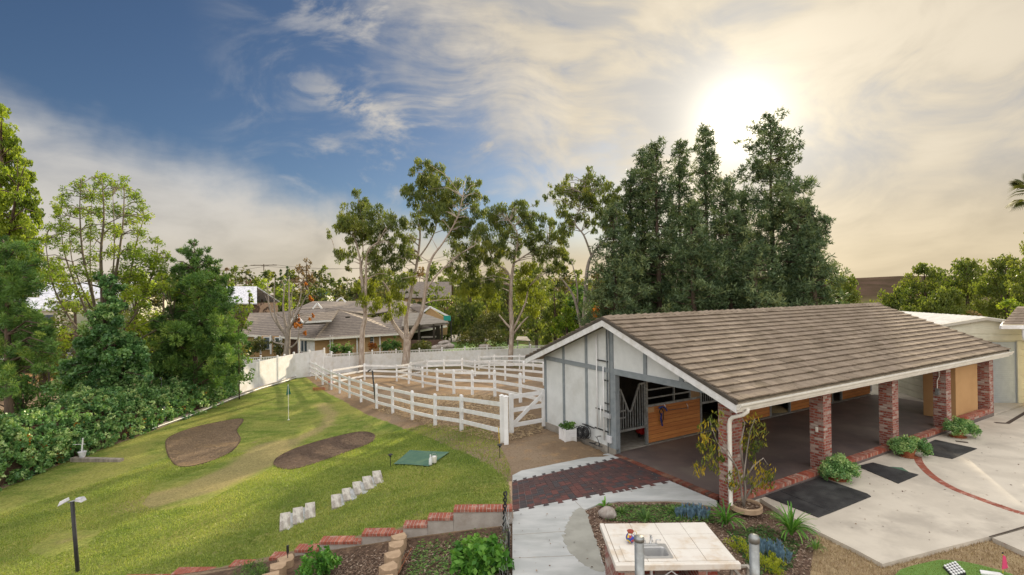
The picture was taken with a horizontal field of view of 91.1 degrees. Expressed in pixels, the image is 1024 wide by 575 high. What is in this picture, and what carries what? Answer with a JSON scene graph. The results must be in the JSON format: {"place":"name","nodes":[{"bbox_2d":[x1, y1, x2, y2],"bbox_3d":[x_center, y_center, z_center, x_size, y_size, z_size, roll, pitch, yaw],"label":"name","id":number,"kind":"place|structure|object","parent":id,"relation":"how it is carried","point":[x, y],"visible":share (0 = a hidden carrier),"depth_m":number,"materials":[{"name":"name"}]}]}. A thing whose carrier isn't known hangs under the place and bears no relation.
{"place":"outdoors","nodes":[
{"label":"outdoors","id":0,"kind":"place"},
{"bbox_2d":[0,377,511,574],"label":"lawn","id":1,"kind":"structure","parent":0,"point":[269,432],"depth_m":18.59,"materials":[{"name":"plant"}]},
{"bbox_2d":[57,496,86,572],"bbox_3d":[-10.999,6.646,12.567,0.593,2.778,0.172,-1,0,0],"label":"flood lamp","id":2,"kind":"object","parent":1,"relation":"on","point":[74,531],"visible":1,"depth_m":12.54,"materials":[{"name":"black metal"}]},
{"bbox_2d":[166,419,242,465],"bbox_3d":[-16.133,7.981,26.179,3.492,0.098,8.808,-1,0,-26],"label":"dirt bunker","id":3,"kind":"object","parent":1,"relation":"on","point":[188,439],"visible":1,"depth_m":25.87,"materials":[{"name":"soil"}]},
{"bbox_2d":[167,418,241,464],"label":"bunker clods","id":4,"kind":"object","parent":3,"relation":"on","point":[208,442],"visible":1,"depth_m":25.80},
{"bbox_2d":[127,504,512,574],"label":"stepped garden wall","id":5,"kind":"structure","parent":1,"relation":"on","point":[460,517],"depth_m":11.32,"materials":[{"name":"brick"}]},
{"bbox_2d":[273,431,374,469],"bbox_3d":[-8.599,7.356,22.933,4.030,0.648,5.207,-1,0,35],"label":"bunker rim","id":6,"kind":"object","parent":1,"relation":"on","point":[326,458],"visible":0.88,"depth_m":21.78,"materials":[{"name":"soil"}]},
{"bbox_2d":[275,432,373,467],"bbox_3d":[-8.600,7.341,22.933,3.968,0.585,5.148,-1,0,35],"label":"dirt bunker","id":7,"kind":"object","parent":6,"relation":"on","point":[359,436],"visible":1,"depth_m":23.05,"materials":[{"name":"soil"}]},
{"bbox_2d":[274,432,373,467],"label":"bunker clods","id":8,"kind":"object","parent":7,"relation":"on","point":[325,457],"visible":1,"depth_m":22.73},
{"bbox_2d":[394,450,447,465],"bbox_3d":[-3.337,5.922,17.503,2.927,0.453,1.432,-1,0,44],"label":"golf mat","id":9,"kind":"object","parent":1,"relation":"on","point":[414,457],"visible":0.91,"depth_m":17.45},
{"bbox_2d":[410,340,538,350],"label":"neighbour lawn","id":10,"kind":"structure","parent":0,"point":[501,345],"depth_m":84.11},
{"bbox_2d":[433,291,460,340],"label":"bushy tree","id":11,"kind":"object","parent":10,"relation":"on","point":[447,312],"visible":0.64,"depth_m":91.83,"materials":[{"name":"green plant"}]},
{"bbox_2d":[456,308,524,349],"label":"shrub","id":12,"kind":"object","parent":10,"relation":"on","point":[480,333],"visible":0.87,"depth_m":73.41,"materials":[{"name":"green plant"}]},
{"bbox_2d":[0,309,1022,574],"bbox_3d":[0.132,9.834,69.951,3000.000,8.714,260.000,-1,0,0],"label":"ground","id":13,"kind":"structure","parent":0,"point":[540,447],"depth_m":25.86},
{"bbox_2d":[0,103,45,282],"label":"yellow green tree","id":14,"kind":"object","parent":13,"relation":"on","point":[16,222],"visible":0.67,"depth_m":26.39,"materials":[{"name":"green plant"}]},
{"bbox_2d":[0,372,55,414],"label":"ivy mound","id":15,"kind":"object","parent":13,"relation":"on","point":[19,403],"visible":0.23,"depth_m":26.07,"materials":[{"name":"green plant"}]},
{"bbox_2d":[0,234,63,413],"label":"bushy pine","id":16,"kind":"object","parent":13,"relation":"on","point":[20,279],"visible":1,"depth_m":22.88,"materials":[{"name":"green plant"}]},
{"bbox_2d":[24,298,97,331],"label":"white roofed house","id":17,"kind":"structure","parent":13,"relation":"on","point":[41,301],"depth_m":56.94,"materials":[{"name":"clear paint"}]},
{"bbox_2d":[38,356,86,406],"bbox_3d":[-27.237,6.513,30.961,3.146,4.691,3.252,-1,0,0],"label":"ivy mound","id":18,"kind":"object","parent":13,"relation":"on","point":[51,389],"visible":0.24,"depth_m":30.24,"materials":[{"name":"green plant"}]},
{"bbox_2d":[40,282,172,319],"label":"white roofed house","id":19,"kind":"structure","parent":13,"relation":"on","point":[50,293],"depth_m":64.19,"materials":[{"name":"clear paint"}]},
{"bbox_2d":[59,271,154,391],"bbox_3d":[-24.007,3.738,29.949,7.761,9.544,4.133,-1,0,41],"label":"ivy covered tree","id":20,"kind":"object","parent":13,"relation":"on","point":[119,351],"visible":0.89,"depth_m":29.05,"materials":[{"name":"green plant"}]},
{"bbox_2d":[37,170,180,350],"bbox_3d":[-26.887,0.348,32.860,12.715,16.567,8.118,-1,0,0],"label":"airy tree","id":21,"kind":"object","parent":13,"relation":"on","point":[132,251],"visible":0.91,"depth_m":32.42,"materials":[{"name":"plant"}]},
{"bbox_2d":[0,375,241,490],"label":"ivy hedge","id":22,"kind":"object","parent":13,"relation":"on","point":[36,440],"visible":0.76,"depth_m":25.42,"materials":[{"name":"plant"}]},
{"bbox_2d":[0,280,252,396],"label":"woods","id":23,"kind":"object","parent":13,"relation":"on","point":[42,378],"visible":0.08,"depth_m":50.62,"materials":[{"name":"green plant"}]},
{"bbox_2d":[116,264,161,351],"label":"bushy tree","id":24,"kind":"object","parent":13,"relation":"on","point":[144,328],"visible":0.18,"depth_m":57.85,"materials":[{"name":"green plant"}]},
{"bbox_2d":[147,348,182,382],"bbox_3d":[-22.742,6.319,33.054,3.860,4.741,2.991,-1,0,-34],"label":"ivy mound","id":25,"kind":"object","parent":13,"relation":"on","point":[160,369],"visible":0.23,"depth_m":32.30,"materials":[{"name":"green plant"}]},
{"bbox_2d":[146,238,247,396],"bbox_3d":[-21.167,2.479,33.431,10.032,11.794,5.183,-1,0,34],"label":"cedar tree","id":26,"kind":"object","parent":13,"relation":"on","point":[191,333],"visible":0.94,"depth_m":32.21,"materials":[{"name":"green plant"}]},
{"bbox_2d":[226,286,279,320],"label":"white roofed house","id":27,"kind":"structure","parent":13,"relation":"on","point":[259,294],"depth_m":91.07,"materials":[{"name":"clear paint"}]},
{"bbox_2d":[238,348,324,391],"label":"vinyl fence","id":28,"kind":"object","parent":13,"relation":"on","point":[272,370],"visible":0.74,"depth_m":43.84,"materials":[{"name":"plastic"}]},
{"bbox_2d":[265,279,314,355],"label":"bare tree","id":29,"kind":"object","parent":13,"relation":"on","point":[287,333],"visible":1,"depth_m":63.81,"materials":[{"name":"grey plant"}]},
{"bbox_2d":[239,297,446,356],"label":"ranch house","id":30,"kind":"structure","parent":13,"relation":"on","point":[337,321],"depth_m":75.36,"materials":[{"name":"white paint"}]},
{"bbox_2d":[401,312,448,346],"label":"patio cover","id":31,"kind":"object","parent":30,"relation":"attached to","point":[432,336],"visible":0.74,"depth_m":78.74,"materials":[{"name":"wood"}]},
{"bbox_2d":[178,524,511,574],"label":"planting bed","id":32,"kind":"object","parent":13,"relation":"on","point":[413,542],"visible":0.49,"depth_m":11.05,"materials":[{"name":"soil"}]},
{"bbox_2d":[294,540,342,574],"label":"leafy plant","id":33,"kind":"object","parent":32,"relation":"on","point":[324,562],"visible":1,"depth_m":10.02,"materials":[{"name":"plant"}]},
{"bbox_2d":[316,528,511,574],"bbox_3d":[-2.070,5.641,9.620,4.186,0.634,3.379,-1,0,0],"label":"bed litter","id":34,"kind":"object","parent":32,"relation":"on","point":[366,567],"visible":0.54,"depth_m":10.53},
{"bbox_2d":[406,525,507,574],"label":"bed weeds","id":35,"kind":"object","parent":32,"relation":"on","point":[436,560],"visible":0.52,"depth_m":10.41,"materials":[{"name":"plant"}]},
{"bbox_2d":[449,532,514,574],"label":"leafy plant","id":36,"kind":"object","parent":32,"relation":"on","point":[481,554],"visible":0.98,"depth_m":9.33,"materials":[{"name":"plant"}]},
{"bbox_2d":[326,188,406,370],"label":"eucalyptus tree","id":37,"kind":"object","parent":13,"relation":"on","point":[349,222],"visible":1,"depth_m":50.64,"materials":[{"name":"green plant"}]},
{"bbox_2d":[170,279,595,343],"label":"neighbourhood trees","id":38,"kind":"object","parent":13,"relation":"on","point":[559,295],"visible":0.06,"depth_m":110.70,"materials":[{"name":"green plant"}]},
{"bbox_2d":[149,261,622,317],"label":"distant woods","id":39,"kind":"object","parent":13,"relation":"on","point":[269,275],"visible":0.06,"depth_m":175.45,"materials":[{"name":"green plant"}]},
{"bbox_2d":[309,361,499,432],"bbox_3d":[-9.544,6.240,32.245,0.626,4.174,35.167,-1,0,-33],"label":"corral fence","id":40,"kind":"object","parent":13,"relation":"on","point":[435,407],"visible":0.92,"depth_m":25.25,"materials":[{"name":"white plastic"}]},
{"bbox_2d":[397,282,454,310],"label":"distant house","id":41,"kind":"structure","parent":13,"relation":"on","point":[418,286],"depth_m":133.01,"materials":[{"name":"grey"}]},
{"bbox_2d":[323,344,543,374],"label":"vinyl fence","id":42,"kind":"object","parent":13,"relation":"on","point":[348,360],"visible":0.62,"depth_m":55.01,"materials":[{"name":"plastic"}]},
{"bbox_2d":[379,156,492,370],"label":"eucalyptus tree","id":43,"kind":"object","parent":13,"relation":"on","point":[458,225],"visible":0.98,"depth_m":51.55,"materials":[{"name":"green plant"}]},
{"bbox_2d":[373,394,542,441],"bbox_3d":[-2.196,6.231,25.395,5.692,1.865,16.034,-1,0,-32],"label":"corral straw","id":44,"kind":"object","parent":13,"relation":"on","point":[480,419],"visible":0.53,"depth_m":24.20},
{"bbox_2d":[452,278,486,339],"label":"bushy tree","id":45,"kind":"object","parent":13,"relation":"on","point":[473,307],"visible":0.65,"depth_m":88.53,"materials":[{"name":"green plant"}]},
{"bbox_2d":[396,364,543,402],"bbox_3d":[-4.330,6.214,33.225,1.080,4.178,24.778,-1,0,-30],"label":"corral fence","id":46,"kind":"object","parent":13,"relation":"on","point":[494,381],"visible":0.91,"depth_m":29.80,"materials":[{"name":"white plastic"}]},
{"bbox_2d":[462,360,543,385],"bbox_3d":[-1.234,6.588,40.537,0.362,3.283,17.323,-1,0,-23],"label":"corral fence","id":47,"kind":"object","parent":13,"relation":"on","point":[523,364],"visible":0.77,"depth_m":39.10,"materials":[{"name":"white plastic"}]},
{"bbox_2d":[487,275,527,344],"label":"bushy tree","id":48,"kind":"object","parent":13,"relation":"on","point":[504,308],"visible":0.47,"depth_m":85.53,"materials":[{"name":"green plant"}]},
{"bbox_2d":[454,199,575,366],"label":"eucalyptus tree","id":49,"kind":"object","parent":13,"relation":"on","point":[499,247],"visible":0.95,"depth_m":53.80,"materials":[{"name":"green plant"}]},
{"bbox_2d":[515,265,553,347],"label":"bushy tree","id":50,"kind":"object","parent":13,"relation":"on","point":[537,329],"visible":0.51,"depth_m":79.39,"materials":[{"name":"green plant"}]},
{"bbox_2d":[537,286,569,346],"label":"bushy tree","id":51,"kind":"object","parent":13,"relation":"on","point":[554,307],"visible":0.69,"depth_m":61.88,"materials":[{"name":"green plant"}]},
{"bbox_2d":[549,297,578,337],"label":"bushy tree","id":52,"kind":"object","parent":13,"relation":"on","point":[565,310],"visible":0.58,"depth_m":55.79,"materials":[{"name":"green plant"}]},
{"bbox_2d":[512,453,617,482],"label":"walkway","id":53,"kind":"structure","parent":13,"relation":"on","point":[532,472],"depth_m":14.73,"materials":[{"name":"concrete"}]},
{"bbox_2d":[542,165,628,326],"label":"eucalyptus tree","id":54,"kind":"object","parent":13,"relation":"on","point":[588,198],"visible":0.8,"depth_m":46.74,"materials":[{"name":"green plant"}]},
{"bbox_2d":[512,481,716,574],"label":"walkway","id":55,"kind":"structure","parent":13,"relation":"on","point":[538,521],"depth_m":11.15,"materials":[{"name":"concrete"}]},
{"bbox_2d":[562,508,604,571],"bbox_3d":[1.418,5.259,10.627,0.733,0.014,2.733,-1,0,0],"label":"walkway patch","id":56,"kind":"object","parent":55,"relation":"on","point":[579,531],"visible":0.94,"depth_m":10.38,"materials":[{"name":"concrete"}]},
{"bbox_2d":[513,458,669,511],"bbox_3d":[1.774,5.257,13.728,4.647,0.011,2.309,-1,0,-21],"label":"rubber paver mat","id":57,"kind":"object","parent":55,"relation":"on","point":[600,478],"visible":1,"depth_m":13.51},
{"bbox_2d":[575,200,655,325],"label":"pine tree","id":58,"kind":"object","parent":13,"relation":"on","point":[602,295],"visible":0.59,"depth_m":43.19,"materials":[{"name":"green plant"}]},
{"bbox_2d":[601,168,664,314],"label":"pine tree","id":59,"kind":"object","parent":13,"relation":"on","point":[628,195],"visible":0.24,"depth_m":49.45,"materials":[{"name":"green plant"}]},
{"bbox_2d":[634,534,644,574],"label":"steel post","id":60,"kind":"object","parent":13,"relation":"on","point":[639,551],"visible":1,"depth_m":3.27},
{"bbox_2d":[626,145,672,313],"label":"pine tree","id":61,"kind":"object","parent":13,"relation":"on","point":[640,158],"visible":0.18,"depth_m":50.56,"materials":[{"name":"green plant"}]},
{"bbox_2d":[618,136,686,313],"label":"pine tree","id":62,"kind":"object","parent":13,"relation":"on","point":[655,215],"visible":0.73,"depth_m":47.52,"materials":[{"name":"green plant"}]},
{"bbox_2d":[660,138,703,311],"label":"pine tree","id":63,"kind":"object","parent":13,"relation":"on","point":[680,170],"visible":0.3,"depth_m":53.60,"materials":[{"name":"green plant"}]},
{"bbox_2d":[653,196,739,312],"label":"pine tree","id":64,"kind":"object","parent":13,"relation":"on","point":[699,277],"visible":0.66,"depth_m":42.31,"materials":[{"name":"green plant"}]},
{"bbox_2d":[585,501,816,574],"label":"garden bed","id":65,"kind":"object","parent":13,"relation":"on","point":[601,520],"visible":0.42,"depth_m":11.01,"materials":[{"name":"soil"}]},
{"bbox_2d":[605,502,722,523],"bbox_3d":[3.447,5.231,11.645,2.725,0.203,0.995,-1,0,0],"label":"ground cover","id":66,"kind":"object","parent":65,"relation":"on","point":[659,512],"visible":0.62,"depth_m":11.51,"materials":[{"name":"plant"}]},
{"bbox_2d":[600,522,740,574],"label":"garden sink counter","id":67,"kind":"object","parent":65,"relation":"on","point":[696,548],"visible":0.87,"depth_m":8.28,"materials":[{"name":"tile"}]},
{"bbox_2d":[675,502,710,519],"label":"blue chalksticks","id":68,"kind":"object","parent":65,"relation":"on","point":[691,511],"visible":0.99,"depth_m":11.42,"materials":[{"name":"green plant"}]},
{"bbox_2d":[730,498,762,515],"bbox_3d":[5.573,5.207,11.952,0.720,0.120,0.720,-1,0,0],"label":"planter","id":69,"kind":"object","parent":65,"relation":"on","point":[753,512],"visible":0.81,"depth_m":11.72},
{"bbox_2d":[733,500,759,508],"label":"leaf litter","id":70,"kind":"object","parent":69,"relation":"on","point":[747,505],"visible":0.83,"depth_m":11.97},
{"bbox_2d":[691,409,775,506],"bbox_3d":[5.193,3.976,11.724,2.041,2.519,0.722,-1,0,-14],"label":"weeping shrub","id":71,"kind":"object","parent":70,"relation":"on","point":[731,484],"visible":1,"depth_m":11.78,"materials":[{"name":"green plant"}]},
{"bbox_2d":[724,535,784,574],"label":"creeping shrub","id":72,"kind":"object","parent":65,"relation":"on","point":[763,559],"visible":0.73,"depth_m":9.57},
{"bbox_2d":[726,524,800,574],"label":"ground cover","id":73,"kind":"object","parent":65,"relation":"on","point":[749,529],"visible":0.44,"depth_m":10.52,"materials":[{"name":"plant"}]},
{"bbox_2d":[766,501,820,543],"bbox_3d":[5.976,4.928,10.626,0.990,0.633,1.069,-1,0,0],"label":"strap leaf plant","id":74,"kind":"object","parent":65,"relation":"on","point":[790,524],"visible":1,"depth_m":10.59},
{"bbox_2d":[673,123,738,307],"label":"pine tree","id":75,"kind":"object","parent":13,"relation":"on","point":[704,186],"visible":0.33,"depth_m":49.60,"materials":[{"name":"green plant"}]},
{"bbox_2d":[697,174,761,310],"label":"pine tree","id":76,"kind":"object","parent":13,"relation":"on","point":[720,225],"visible":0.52,"depth_m":45.45,"materials":[{"name":"green plant"}]},
{"bbox_2d":[748,533,759,574],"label":"steel post","id":77,"kind":"object","parent":13,"relation":"on","point":[754,554],"visible":1,"depth_m":3.27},
{"bbox_2d":[729,237,799,308],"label":"pine tree","id":78,"kind":"object","parent":13,"relation":"on","point":[775,299],"visible":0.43,"depth_m":41.52,"materials":[{"name":"green plant"}]},
{"bbox_2d":[525,302,1013,509],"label":"barn","id":79,"kind":"structure","parent":13,"relation":"on","point":[823,368],"depth_m":16.50,"materials":[{"name":"tile"}]},
{"bbox_2d":[509,389,544,432],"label":"corral gate","id":80,"kind":"structure","parent":79,"relation":"attached to","point":[513,423],"depth_m":18.88,"materials":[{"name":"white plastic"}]},
{"bbox_2d":[595,330,609,439],"bbox_3d":[2.926,3.322,16.407,0.058,3.993,0.806,-1,0,-30],"label":"pipe rack","id":81,"kind":"object","parent":79,"relation":"attached to","point":[603,410],"visible":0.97,"depth_m":16.29,"materials":[{"name":"grey metal"}]},
{"bbox_2d":[923,363,977,417],"bbox_3d":[17.571,4.061,20.123,2.050,2.046,1.040,-1,0,-30],"label":"wooden cabinet","id":82,"kind":"object","parent":79,"relation":"on","point":[964,394],"visible":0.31,"depth_m":19.74,"materials":[{"name":"wood"}]},
{"bbox_2d":[722,107,852,308],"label":"pine tree","id":83,"kind":"object","parent":13,"relation":"on","point":[783,190],"visible":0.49,"depth_m":46.97,"materials":[{"name":"green plant"}]},
{"bbox_2d":[776,196,835,301],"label":"pine tree","id":84,"kind":"object","parent":13,"relation":"on","point":[826,219],"visible":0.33,"depth_m":45.25,"materials":[{"name":"green plant"}]},
{"bbox_2d":[761,199,853,306],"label":"pine tree","id":85,"kind":"object","parent":13,"relation":"on","point":[791,277],"visible":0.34,"depth_m":44.38,"materials":[{"name":"green plant"}]},
{"bbox_2d":[783,243,850,305],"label":"pine tree","id":86,"kind":"object","parent":13,"relation":"on","point":[814,284],"visible":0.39,"depth_m":40.74,"materials":[{"name":"green plant"}]},
{"bbox_2d":[824,271,862,303],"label":"pepper tree","id":87,"kind":"object","parent":13,"relation":"on","point":[850,287],"visible":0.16,"depth_m":60.95,"materials":[{"name":"green plant"}]},
{"bbox_2d":[869,284,915,311],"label":"pepper tree","id":88,"kind":"object","parent":13,"relation":"on","point":[892,302],"visible":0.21,"depth_m":49.73,"materials":[{"name":"green plant"}]},
{"bbox_2d":[893,262,961,311],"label":"pepper tree","id":89,"kind":"object","parent":13,"relation":"on","point":[925,287],"visible":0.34,"depth_m":51.53,"materials":[{"name":"green plant"}]},
{"bbox_2d":[914,285,966,314],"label":"pepper tree","id":90,"kind":"object","parent":13,"relation":"on","point":[941,303],"visible":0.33,"depth_m":43.35,"materials":[{"name":"green plant"}]},
{"bbox_2d":[931,256,998,317],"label":"pepper tree","id":91,"kind":"object","parent":13,"relation":"on","point":[963,271],"visible":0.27,"depth_m":55.46,"materials":[{"name":"green plant"}]},
{"bbox_2d":[967,252,1023,319],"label":"pepper tree","id":92,"kind":"object","parent":13,"relation":"on","point":[995,286],"visible":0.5,"depth_m":47.99,"materials":[{"name":"green plant"}]},
{"bbox_2d":[1003,232,1023,305],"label":"pepper tree","id":93,"kind":"object","parent":13,"relation":"on","point":[1018,286],"visible":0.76,"depth_m":42.73,"materials":[{"name":"green plant"}]},
{"bbox_2d":[0,0,1023,297],"label":"sky","id":94,"kind":"structure","parent":0,"point":[245,127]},
{"bbox_2d":[271,276,1023,316],"bbox_3d":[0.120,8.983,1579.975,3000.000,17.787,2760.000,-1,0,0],"label":"hills","id":95,"kind":"structure","parent":0,"point":[870,287],"depth_m":366.51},
{"bbox_2d":[755,406,1023,567],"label":"driveway","id":96,"kind":"structure","parent":0,"point":[903,534],"depth_m":12.22,"materials":[{"name":"concrete"}]},
{"bbox_2d":[765,491,831,517],"bbox_3d":[6.997,5.297,12.330,0.592,0.018,1.430,-1,0,-27],"label":"rubber mat","id":97,"kind":"object","parent":96,"relation":"on","point":[803,505],"visible":0.96,"depth_m":12.24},
{"bbox_2d":[779,477,870,511],"bbox_3d":[8.050,5.282,12.880,1.913,0.024,1.390,-1,0,-28],"label":"rubber mat","id":98,"kind":"object","parent":96,"relation":"on","point":[831,496],"visible":1,"depth_m":12.81,"materials":[{"name":"rubber"}]},
{"bbox_2d":[817,452,861,483],"bbox_3d":[9.050,4.913,13.794,1.137,0.745,0.968,-1,0,-29],"label":"potted bush","id":99,"kind":"object","parent":96,"relation":"on","point":[836,467],"visible":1,"depth_m":13.66,"materials":[{"name":"plant"}]},
{"bbox_2d":[859,462,917,483],"bbox_3d":[10.591,5.259,14.309,1.180,0.018,1.267,-1,0,-28],"label":"rubber mat","id":100,"kind":"object","parent":96,"relation":"on","point":[898,476],"visible":0.89,"depth_m":14.24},
{"bbox_2d":[887,434,933,458],"bbox_3d":[12.353,4.912,15.644,1.199,0.677,0.996,-1,0,0],"label":"potted bush","id":101,"kind":"object","parent":96,"relation":"on","point":[907,446],"visible":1,"depth_m":15.46,"materials":[{"name":"plant"}]},
{"bbox_2d":[928,440,976,458],"bbox_3d":[13.915,5.224,16.236,2.011,0.018,1.115,-1,0,-30],"label":"rubber mat","id":102,"kind":"object","parent":96,"relation":"on","point":[944,449],"visible":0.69,"depth_m":16.15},
{"bbox_2d":[941,415,982,438],"bbox_3d":[15.679,4.856,17.483,1.053,0.720,1.036,-1,0,-40],"label":"potted bush","id":103,"kind":"object","parent":96,"relation":"on","point":[959,427],"visible":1,"depth_m":17.33,"materials":[{"name":"plant"}]},
{"bbox_2d":[914,457,1023,514],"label":"driveway brick band","id":104,"kind":"object","parent":96,"relation":"on","point":[923,467],"visible":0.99,"depth_m":13.18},
{"bbox_2d":[810,535,1023,574],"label":"dry grass","id":105,"kind":"structure","parent":0,"point":[862,570],"depth_m":9.85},
{"bbox_2d":[896,560,1012,574],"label":"putting mat","id":106,"kind":"object","parent":105,"relation":"on","point":[934,566],"visible":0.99,"depth_m":9.40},
{"bbox_2d":[870,385,1023,415],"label":"driveway","id":107,"kind":"structure","parent":0,"point":[999,408],"depth_m":21.99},
{"bbox_2d":[874,311,1023,402],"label":"metal building","id":108,"kind":"structure","parent":107,"relation":"on","point":[1008,379],"depth_m":22.24,"materials":[{"name":"metal"}]},
{"bbox_2d":[992,342,1016,402],"bbox_3d":[21.034,3.790,22.311,2.500,2.725,0.030,-1,0,6],"label":"roller door","id":109,"kind":"structure","parent":108,"relation":"in","point":[1004,369],"depth_m":22.22,"materials":[{"name":"metal"}]},
{"bbox_2d":[992,529,1023,555],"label":"driveway","id":110,"kind":"structure","parent":0,"point":[1013,541],"depth_m":10.43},
{"bbox_2d":[999,306,1023,339],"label":"house wing","id":111,"kind":"structure","parent":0,"point":[1014,319],"depth_m":20.16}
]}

